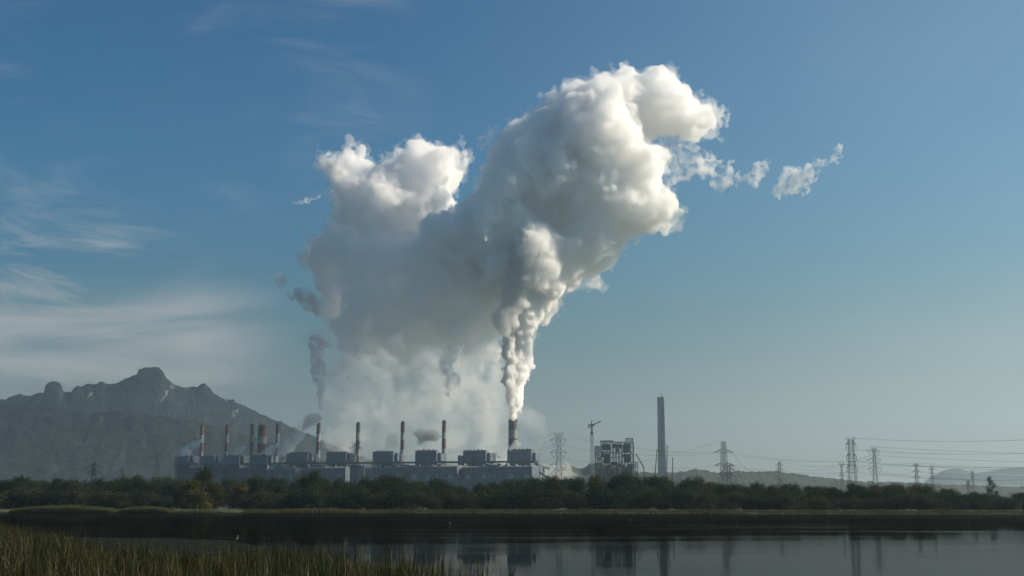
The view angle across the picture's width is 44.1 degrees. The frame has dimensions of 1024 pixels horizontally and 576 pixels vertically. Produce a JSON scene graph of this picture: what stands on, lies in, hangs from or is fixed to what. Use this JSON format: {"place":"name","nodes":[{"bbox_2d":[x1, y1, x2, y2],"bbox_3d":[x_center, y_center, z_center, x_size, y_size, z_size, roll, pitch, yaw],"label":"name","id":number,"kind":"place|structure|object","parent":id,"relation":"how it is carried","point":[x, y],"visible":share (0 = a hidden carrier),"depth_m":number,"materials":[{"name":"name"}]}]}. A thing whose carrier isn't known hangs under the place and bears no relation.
{"place":"outdoors","nodes":[
{"label":"outdoors","id":0,"kind":"place"},
{"bbox_2d":[0,404,364,496],"bbox_3d":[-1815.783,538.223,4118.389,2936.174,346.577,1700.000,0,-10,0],"label":"foothill","id":1,"kind":"structure","parent":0,"point":[45,443],"depth_m":4182.68,"materials":[{"name":"grey stone"}]},
{"bbox_2d":[0,367,374,474],"bbox_3d":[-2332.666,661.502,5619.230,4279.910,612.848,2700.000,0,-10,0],"label":"mountain","id":2,"kind":"structure","parent":0,"point":[154,391],"depth_m":5548.12,"materials":[{"name":"grey stone"}]},
{"bbox_2d":[8,505,370,512],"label":"reed island","id":3,"kind":"structure","parent":0,"point":[68,508],"depth_m":567.50,"materials":[{"name":"green plant"}]},
{"bbox_2d":[0,512,1023,575],"bbox_3d":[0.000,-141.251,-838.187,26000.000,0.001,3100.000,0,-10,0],"label":"lake","id":4,"kind":"structure","parent":0,"point":[538,544],"depth_m":116.96,"materials":[{"name":"liquid"}]},
{"bbox_2d":[63,537,327,564],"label":"floating weed","id":5,"kind":"object","parent":4,"relation":"on","point":[171,544],"visible":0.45,"depth_m":96.05,"materials":[{"name":"green plant"}]},
{"bbox_2d":[0,519,512,575],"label":"reeds","id":6,"kind":"object","parent":4,"relation":"on","point":[34,552],"visible":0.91,"depth_m":33.06,"materials":[{"name":"green plant"}]},
{"bbox_2d":[222,538,517,575],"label":"sedge","id":7,"kind":"object","parent":4,"relation":"on","point":[357,557],"visible":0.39,"depth_m":37.27,"materials":[{"name":"green plant"}]},
{"bbox_2d":[0,506,1023,514],"bbox_3d":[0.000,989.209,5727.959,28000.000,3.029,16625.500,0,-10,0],"label":"ground","id":8,"kind":"structure","parent":0,"point":[179,509],"depth_m":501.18,"materials":[{"name":"green plant"}]},
{"bbox_2d":[2,479,32,508],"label":"tree","id":9,"kind":"object","parent":8,"relation":"on","point":[13,484],"visible":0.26,"depth_m":646.21,"materials":[{"name":"green plant"}]},
{"bbox_2d":[0,484,47,508],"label":"shrub","id":10,"kind":"object","parent":8,"relation":"on","point":[14,493],"visible":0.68,"depth_m":626.96,"materials":[{"name":"green plant"}]},
{"bbox_2d":[16,484,54,507],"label":"shrub","id":11,"kind":"object","parent":8,"relation":"on","point":[32,497],"visible":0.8,"depth_m":624.13,"materials":[{"name":"green plant"}]},
{"bbox_2d":[39,485,74,505],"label":"shrub","id":12,"kind":"object","parent":8,"relation":"on","point":[52,498],"visible":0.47,"depth_m":622.02,"materials":[{"name":"green plant"}]},
{"bbox_2d":[49,485,85,505],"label":"shrub","id":13,"kind":"object","parent":8,"relation":"on","point":[66,496],"visible":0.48,"depth_m":616.62,"materials":[{"name":"green plant"}]},
{"bbox_2d":[65,483,104,506],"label":"shrub","id":14,"kind":"object","parent":8,"relation":"on","point":[81,495],"visible":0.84,"depth_m":615.07,"materials":[{"name":"green plant"}]},
{"bbox_2d":[84,488,119,508],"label":"shrub","id":15,"kind":"object","parent":8,"relation":"on","point":[105,494],"visible":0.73,"depth_m":617.47,"materials":[{"name":"green plant"}]},
{"bbox_2d":[97,478,120,506],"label":"tree","id":16,"kind":"object","parent":8,"relation":"on","point":[112,485],"visible":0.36,"depth_m":640.42,"materials":[{"name":"green plant"}]},
{"bbox_2d":[101,490,135,508],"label":"shrub","id":17,"kind":"object","parent":8,"relation":"on","point":[117,498],"visible":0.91,"depth_m":611.69,"materials":[{"name":"green plant"}]},
{"bbox_2d":[118,476,145,507],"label":"tree","id":18,"kind":"object","parent":8,"relation":"on","point":[131,487],"visible":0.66,"depth_m":633.61,"materials":[{"name":"green plant"}]},
{"bbox_2d":[130,486,162,507],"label":"shrub","id":19,"kind":"object","parent":8,"relation":"on","point":[145,499],"visible":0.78,"depth_m":603.58,"materials":[{"name":"green plant"}]},
{"bbox_2d":[137,479,160,506],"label":"tree","id":20,"kind":"object","parent":8,"relation":"on","point":[150,487],"visible":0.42,"depth_m":633.91,"materials":[{"name":"green plant"}]},
{"bbox_2d":[145,474,174,495],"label":"tree","id":21,"kind":"object","parent":8,"relation":"on","point":[159,480],"visible":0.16,"depth_m":684.06,"materials":[{"name":"green plant"}]},
{"bbox_2d":[153,494,175,508],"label":"shrub","id":22,"kind":"object","parent":8,"relation":"on","point":[163,503],"visible":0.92,"depth_m":601.98,"materials":[{"name":"green plant"}]},
{"bbox_2d":[157,477,184,508],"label":"tree","id":23,"kind":"object","parent":8,"relation":"on","point":[171,487],"visible":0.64,"depth_m":630.24,"materials":[{"name":"green plant"}]},
{"bbox_2d":[173,456,201,506],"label":"boiler house","id":24,"kind":"structure","parent":8,"relation":"on","point":[186,467],"depth_m":2527.81,"materials":[{"name":"metal"}]},
{"bbox_2d":[177,477,202,508],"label":"tree","id":25,"kind":"object","parent":8,"relation":"on","point":[191,485],"visible":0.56,"depth_m":623.73,"materials":[{"name":"green plant"}]},
{"bbox_2d":[177,488,214,509],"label":"shrub","id":26,"kind":"object","parent":8,"relation":"on","point":[200,498],"visible":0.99,"depth_m":600.22,"materials":[{"name":"green plant"}]},
{"bbox_2d":[188,464,213,509],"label":"tree","id":27,"kind":"object","parent":8,"relation":"on","point":[206,473],"visible":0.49,"depth_m":645.77,"materials":[{"name":"green plant"}]},
{"bbox_2d":[199,455,227,506],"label":"boiler house","id":28,"kind":"structure","parent":8,"relation":"on","point":[216,464],"depth_m":2508.28,"materials":[{"name":"metal"}]},
{"bbox_2d":[201,479,230,508],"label":"tree","id":29,"kind":"object","parent":8,"relation":"on","point":[216,492],"visible":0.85,"depth_m":632.07,"materials":[{"name":"green plant"}]},
{"bbox_2d":[224,481,249,509],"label":"tree","id":30,"kind":"object","parent":8,"relation":"on","point":[238,490],"visible":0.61,"depth_m":637.91,"materials":[{"name":"green plant"}]},
{"bbox_2d":[223,454,254,506],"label":"boiler house","id":31,"kind":"structure","parent":8,"relation":"on","point":[238,467],"depth_m":2489.58,"materials":[{"name":"metal"}]},
{"bbox_2d":[245,478,268,508],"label":"tree","id":32,"kind":"object","parent":8,"relation":"on","point":[254,488],"visible":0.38,"depth_m":630.81,"materials":[{"name":"green plant"}]},
{"bbox_2d":[241,487,277,508],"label":"shrub","id":33,"kind":"object","parent":8,"relation":"on","point":[260,498],"visible":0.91,"depth_m":597.17,"materials":[{"name":"green plant"}]},
{"bbox_2d":[257,425,267,454],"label":"chimney","id":34,"kind":"object","parent":8,"relation":"on","point":[262,441],"visible":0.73,"depth_m":2528.49,"materials":[{"name":"paint"}]},
{"bbox_2d":[250,454,278,481],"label":"boiler house","id":35,"kind":"structure","parent":8,"relation":"on","point":[260,463],"depth_m":2469.85,"materials":[{"name":"metal"}]},
{"bbox_2d":[261,480,288,509],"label":"tree","id":36,"kind":"object","parent":8,"relation":"on","point":[279,487],"visible":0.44,"depth_m":613.80,"materials":[{"name":"green plant"}]},
{"bbox_2d":[267,466,302,487],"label":"turbine hall","id":37,"kind":"structure","parent":8,"relation":"on","point":[290,473],"depth_m":2374.92,"materials":[{"name":"grey metal"}]},
{"bbox_2d":[270,494,304,509],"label":"shrub","id":38,"kind":"object","parent":8,"relation":"on","point":[282,505],"visible":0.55,"depth_m":586.08,"materials":[{"name":"green plant"}]},
{"bbox_2d":[285,451,318,467],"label":"boiler house","id":39,"kind":"structure","parent":8,"relation":"on","point":[300,457],"depth_m":2442.70,"materials":[{"name":"metal"}]},
{"bbox_2d":[284,482,322,508],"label":"shrub","id":40,"kind":"object","parent":8,"relation":"on","point":[298,497],"visible":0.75,"depth_m":580.28,"materials":[{"name":"green plant"}]},
{"bbox_2d":[298,469,325,493],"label":"tree","id":41,"kind":"object","parent":8,"relation":"on","point":[313,479],"visible":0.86,"depth_m":592.18,"materials":[{"name":"green plant"}]},
{"bbox_2d":[296,488,329,508],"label":"shrub","id":42,"kind":"object","parent":8,"relation":"on","point":[319,495],"visible":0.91,"depth_m":575.26,"materials":[{"name":"green plant"}]},
{"bbox_2d":[303,465,349,486],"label":"turbine hall","id":43,"kind":"structure","parent":8,"relation":"on","point":[328,473],"depth_m":2345.54,"materials":[{"name":"grey metal"}]},
{"bbox_2d":[315,488,348,508],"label":"shrub","id":44,"kind":"object","parent":8,"relation":"on","point":[333,494],"visible":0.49,"depth_m":584.52,"materials":[{"name":"green plant"}]},
{"bbox_2d":[326,451,356,466],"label":"boiler house","id":45,"kind":"structure","parent":8,"relation":"on","point":[334,457],"depth_m":2413.74,"materials":[{"name":"metal"}]},
{"bbox_2d":[331,493,361,508],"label":"shrub","id":46,"kind":"object","parent":8,"relation":"on","point":[338,502],"visible":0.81,"depth_m":571.23,"materials":[{"name":"green plant"}]},
{"bbox_2d":[350,465,363,485],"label":"dust filter","id":47,"kind":"object","parent":8,"relation":"on","point":[360,472],"visible":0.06,"depth_m":2306.52,"materials":[{"name":"metal"}]},
{"bbox_2d":[338,486,379,509],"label":"shrub","id":48,"kind":"object","parent":8,"relation":"on","point":[361,495],"visible":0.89,"depth_m":571.63,"materials":[{"name":"green plant"}]},
{"bbox_2d":[362,490,396,509],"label":"shrub","id":49,"kind":"object","parent":8,"relation":"on","point":[370,499],"visible":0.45,"depth_m":568.00,"materials":[{"name":"green plant"}]},
{"bbox_2d":[365,477,395,508],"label":"tree","id":50,"kind":"object","parent":8,"relation":"on","point":[379,488],"visible":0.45,"depth_m":589.60,"materials":[{"name":"green plant"}]},
{"bbox_2d":[373,450,403,466],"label":"boiler house","id":51,"kind":"structure","parent":8,"relation":"on","point":[384,456],"depth_m":2378.68,"materials":[{"name":"metal"}]},
{"bbox_2d":[372,464,409,482],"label":"turbine hall","id":52,"kind":"structure","parent":8,"relation":"on","point":[378,470],"depth_m":2286.53,"materials":[{"name":"grey metal"}]},
{"bbox_2d":[375,481,417,509],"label":"shrub","id":53,"kind":"object","parent":8,"relation":"on","point":[391,501],"visible":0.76,"depth_m":556.06,"materials":[{"name":"green plant"}]},
{"bbox_2d":[268,461,534,468],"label":"conveyor gallery","id":54,"kind":"object","parent":8,"relation":"on","point":[384,463],"visible":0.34,"depth_m":2353.58,"materials":[{"name":"metal"}]},
{"bbox_2d":[386,478,419,508],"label":"tree","id":55,"kind":"object","parent":8,"relation":"on","point":[403,485],"visible":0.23,"depth_m":580.05,"materials":[{"name":"green plant"}]},
{"bbox_2d":[396,490,435,509],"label":"shrub","id":56,"kind":"object","parent":8,"relation":"on","point":[412,498],"visible":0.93,"depth_m":540.47,"materials":[{"name":"green plant"}]},
{"bbox_2d":[412,483,440,509],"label":"tree","id":57,"kind":"object","parent":8,"relation":"on","point":[428,491],"visible":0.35,"depth_m":581.15,"materials":[{"name":"green plant"}]},
{"bbox_2d":[415,449,446,465],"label":"boiler house","id":58,"kind":"structure","parent":8,"relation":"on","point":[430,456],"depth_m":2346.74,"materials":[{"name":"metal"}]},
{"bbox_2d":[421,495,443,509],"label":"shrub","id":59,"kind":"object","parent":8,"relation":"on","point":[433,504],"visible":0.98,"depth_m":537.67,"materials":[{"name":"green plant"}]},
{"bbox_2d":[409,463,463,497],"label":"turbine hall","id":60,"kind":"structure","parent":8,"relation":"on","point":[419,471],"depth_m":2260.21,"materials":[{"name":"grey metal"}]},
{"bbox_2d":[424,476,452,507],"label":"tree","id":61,"kind":"object","parent":8,"relation":"on","point":[438,484],"visible":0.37,"depth_m":616.74,"materials":[{"name":"green plant"}]},
{"bbox_2d":[437,488,462,509],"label":"shrub","id":62,"kind":"object","parent":8,"relation":"on","point":[450,499],"visible":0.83,"depth_m":543.74,"materials":[{"name":"green plant"}]},
{"bbox_2d":[436,483,464,509],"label":"tree","id":63,"kind":"object","parent":8,"relation":"on","point":[453,489],"visible":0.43,"depth_m":565.20,"materials":[{"name":"green plant"}]},
{"bbox_2d":[454,492,481,509],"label":"shrub","id":64,"kind":"object","parent":8,"relation":"on","point":[466,499],"visible":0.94,"depth_m":529.50,"materials":[{"name":"green plant"}]},
{"bbox_2d":[463,449,495,465],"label":"boiler house","id":65,"kind":"structure","parent":8,"relation":"on","point":[482,454],"depth_m":2309.47,"materials":[{"name":"metal"}]},
{"bbox_2d":[476,485,516,509],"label":"shrub","id":66,"kind":"object","parent":8,"relation":"on","point":[499,497],"visible":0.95,"depth_m":521.16,"materials":[{"name":"green plant"}]},
{"bbox_2d":[462,463,538,492],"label":"turbine hall","id":67,"kind":"structure","parent":8,"relation":"on","point":[483,476],"depth_m":2228.64,"materials":[{"name":"grey metal"}]},
{"bbox_2d":[508,417,516,465],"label":"chimney","id":68,"kind":"object","parent":8,"relation":"on","point":[512,429],"visible":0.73,"depth_m":2352.26,"materials":[{"name":"paint"}]},
{"bbox_2d":[498,477,527,507],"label":"tree","id":69,"kind":"object","parent":8,"relation":"on","point":[509,483],"visible":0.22,"depth_m":582.75,"materials":[{"name":"green plant"}]},
{"bbox_2d":[507,448,549,479],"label":"boiler house","id":70,"kind":"structure","parent":8,"relation":"on","point":[520,454],"depth_m":2281.84,"materials":[{"name":"metal"}]},
{"bbox_2d":[540,477,569,509],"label":"tree","id":71,"kind":"object","parent":8,"relation":"on","point":[551,482],"visible":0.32,"depth_m":538.27,"materials":[{"name":"green plant"}]},
{"bbox_2d":[543,486,581,509],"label":"shrub","id":72,"kind":"object","parent":8,"relation":"on","point":[564,494],"visible":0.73,"depth_m":520.32,"materials":[{"name":"green plant"}]},
{"bbox_2d":[563,475,586,509],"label":"tree","id":73,"kind":"object","parent":8,"relation":"on","point":[573,485],"visible":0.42,"depth_m":548.77,"materials":[{"name":"green plant"}]},
{"bbox_2d":[566,494,593,509],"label":"shrub","id":74,"kind":"object","parent":8,"relation":"on","point":[581,502],"visible":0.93,"depth_m":507.91,"materials":[{"name":"green plant"}]},
{"bbox_2d":[582,481,614,509],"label":"shrub","id":75,"kind":"object","parent":8,"relation":"on","point":[597,495],"visible":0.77,"depth_m":514.13,"materials":[{"name":"green plant"}]},
{"bbox_2d":[599,474,629,509],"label":"tree","id":76,"kind":"object","parent":8,"relation":"on","point":[618,483],"visible":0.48,"depth_m":531.02,"materials":[{"name":"green plant"}]},
{"bbox_2d":[594,438,637,491],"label":"steel frame building","id":77,"kind":"structure","parent":8,"relation":"on","point":[607,472],"depth_m":2187.34,"materials":[{"name":"grey metal"}]},
{"bbox_2d":[622,490,648,509],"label":"shrub","id":78,"kind":"object","parent":8,"relation":"on","point":[633,504],"visible":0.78,"depth_m":506.75,"materials":[{"name":"green plant"}]},
{"bbox_2d":[625,481,653,509],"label":"tree","id":79,"kind":"object","parent":8,"relation":"on","point":[635,487],"visible":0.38,"depth_m":530.87,"materials":[{"name":"green plant"}]},
{"bbox_2d":[637,485,672,509],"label":"shrub","id":80,"kind":"object","parent":8,"relation":"on","point":[654,499],"visible":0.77,"depth_m":505.15,"materials":[{"name":"green plant"}]},
{"bbox_2d":[657,393,665,506],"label":"tower","id":81,"kind":"structure","parent":8,"relation":"on","point":[661,438],"depth_m":2232.76,"materials":[{"name":"metal"}]},
{"bbox_2d":[655,478,679,508],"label":"tree","id":82,"kind":"object","parent":8,"relation":"on","point":[668,484],"visible":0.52,"depth_m":514.38,"materials":[{"name":"green plant"}]},
{"bbox_2d":[651,485,695,509],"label":"shrub","id":83,"kind":"object","parent":8,"relation":"on","point":[674,494],"visible":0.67,"depth_m":491.46,"materials":[{"name":"green plant"}]},
{"bbox_2d":[677,484,721,509],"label":"shrub","id":84,"kind":"object","parent":8,"relation":"on","point":[695,499],"visible":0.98,"depth_m":481.64,"materials":[{"name":"green plant"}]},
{"bbox_2d":[713,442,733,484],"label":"pylon","id":85,"kind":"object","parent":8,"relation":"on","point":[723,467],"visible":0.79,"depth_m":1070.06,"materials":[{"name":"metal"}]},
{"bbox_2d":[709,482,743,510],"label":"tree","id":86,"kind":"object","parent":8,"relation":"on","point":[732,488],"visible":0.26,"depth_m":510.41,"materials":[{"name":"green plant"}]},
{"bbox_2d":[716,489,754,510],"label":"shrub","id":87,"kind":"object","parent":8,"relation":"on","point":[729,497],"visible":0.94,"depth_m":475.23,"materials":[{"name":"green plant"}]},
{"bbox_2d":[739,493,768,509],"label":"shrub","id":88,"kind":"object","parent":8,"relation":"on","point":[754,500],"visible":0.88,"depth_m":470.51,"materials":[{"name":"green plant"}]},
{"bbox_2d":[758,494,783,510],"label":"shrub","id":89,"kind":"object","parent":8,"relation":"on","point":[768,503],"visible":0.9,"depth_m":466.43,"materials":[{"name":"green plant"}]},
{"bbox_2d":[772,491,809,510],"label":"shrub","id":90,"kind":"object","parent":8,"relation":"on","point":[786,500],"visible":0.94,"depth_m":460.37,"materials":[{"name":"green plant"}]},
{"bbox_2d":[799,487,834,509],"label":"tree","id":91,"kind":"object","parent":8,"relation":"on","point":[810,496],"visible":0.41,"depth_m":496.53,"materials":[{"name":"green plant"}]},
{"bbox_2d":[808,493,831,509],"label":"shrub","id":92,"kind":"object","parent":8,"relation":"on","point":[821,503],"visible":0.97,"depth_m":464.52,"materials":[{"name":"green plant"}]},
{"bbox_2d":[825,485,849,509],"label":"tree","id":93,"kind":"object","parent":8,"relation":"on","point":[839,494],"visible":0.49,"depth_m":496.87,"materials":[{"name":"green plant"}]},
{"bbox_2d":[846,438,857,489],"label":"pylon","id":94,"kind":"object","parent":8,"relation":"on","point":[853,454],"visible":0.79,"depth_m":1070.48,"materials":[{"name":"metal"}]},
{"bbox_2d":[847,438,1018,479],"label":"power line","id":95,"kind":"object","parent":94,"relation":"attached to","point":[930,453],"visible":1,"depth_m":991.37,"materials":[{"name":"grey metal"}]},
{"bbox_2d":[837,495,867,510],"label":"shrub","id":96,"kind":"object","parent":8,"relation":"on","point":[854,503],"visible":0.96,"depth_m":468.18,"materials":[{"name":"green plant"}]},
{"bbox_2d":[842,484,867,510],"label":"tree","id":97,"kind":"object","parent":8,"relation":"on","point":[859,492],"visible":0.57,"depth_m":491.48,"materials":[{"name":"green plant"}]},
{"bbox_2d":[863,495,888,510],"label":"shrub","id":98,"kind":"object","parent":8,"relation":"on","point":[873,504],"visible":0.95,"depth_m":464.66,"materials":[{"name":"green plant"}]},
{"bbox_2d":[877,485,909,509],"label":"tree","id":99,"kind":"object","parent":8,"relation":"on","point":[889,494],"visible":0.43,"depth_m":488.67,"materials":[{"name":"green plant"}]},
{"bbox_2d":[888,487,932,510],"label":"shrub","id":100,"kind":"object","parent":8,"relation":"on","point":[910,498],"visible":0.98,"depth_m":458.07,"materials":[{"name":"green plant"}]},
{"bbox_2d":[936,489,967,510],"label":"shrub","id":101,"kind":"object","parent":8,"relation":"on","point":[954,500],"visible":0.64,"depth_m":461.74,"materials":[{"name":"green plant"}]},
{"bbox_2d":[965,498,989,510],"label":"shrub","id":102,"kind":"object","parent":8,"relation":"on","point":[980,505],"visible":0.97,"depth_m":452.08,"materials":[{"name":"green plant"}]},
{"bbox_2d":[991,496,1021,510],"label":"shrub","id":103,"kind":"object","parent":8,"relation":"on","point":[1007,503],"visible":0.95,"depth_m":455.60,"materials":[{"name":"green plant"}]},
{"bbox_2d":[0,0,1023,482],"label":"sky","id":104,"kind":"structure","parent":0,"point":[795,225],"materials":[{"name":"blue"}]},
{"bbox_2d":[545,463,1023,504],"bbox_3d":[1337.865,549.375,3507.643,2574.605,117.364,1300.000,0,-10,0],"label":"ridge","id":105,"kind":"structure","parent":0,"point":[770,478],"depth_m":3294.45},
{"bbox_2d":[923,467,1023,486],"bbox_3d":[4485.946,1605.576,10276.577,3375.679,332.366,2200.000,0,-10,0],"label":"hill","id":106,"kind":"structure","parent":0,"point":[1007,474],"depth_m":10192.03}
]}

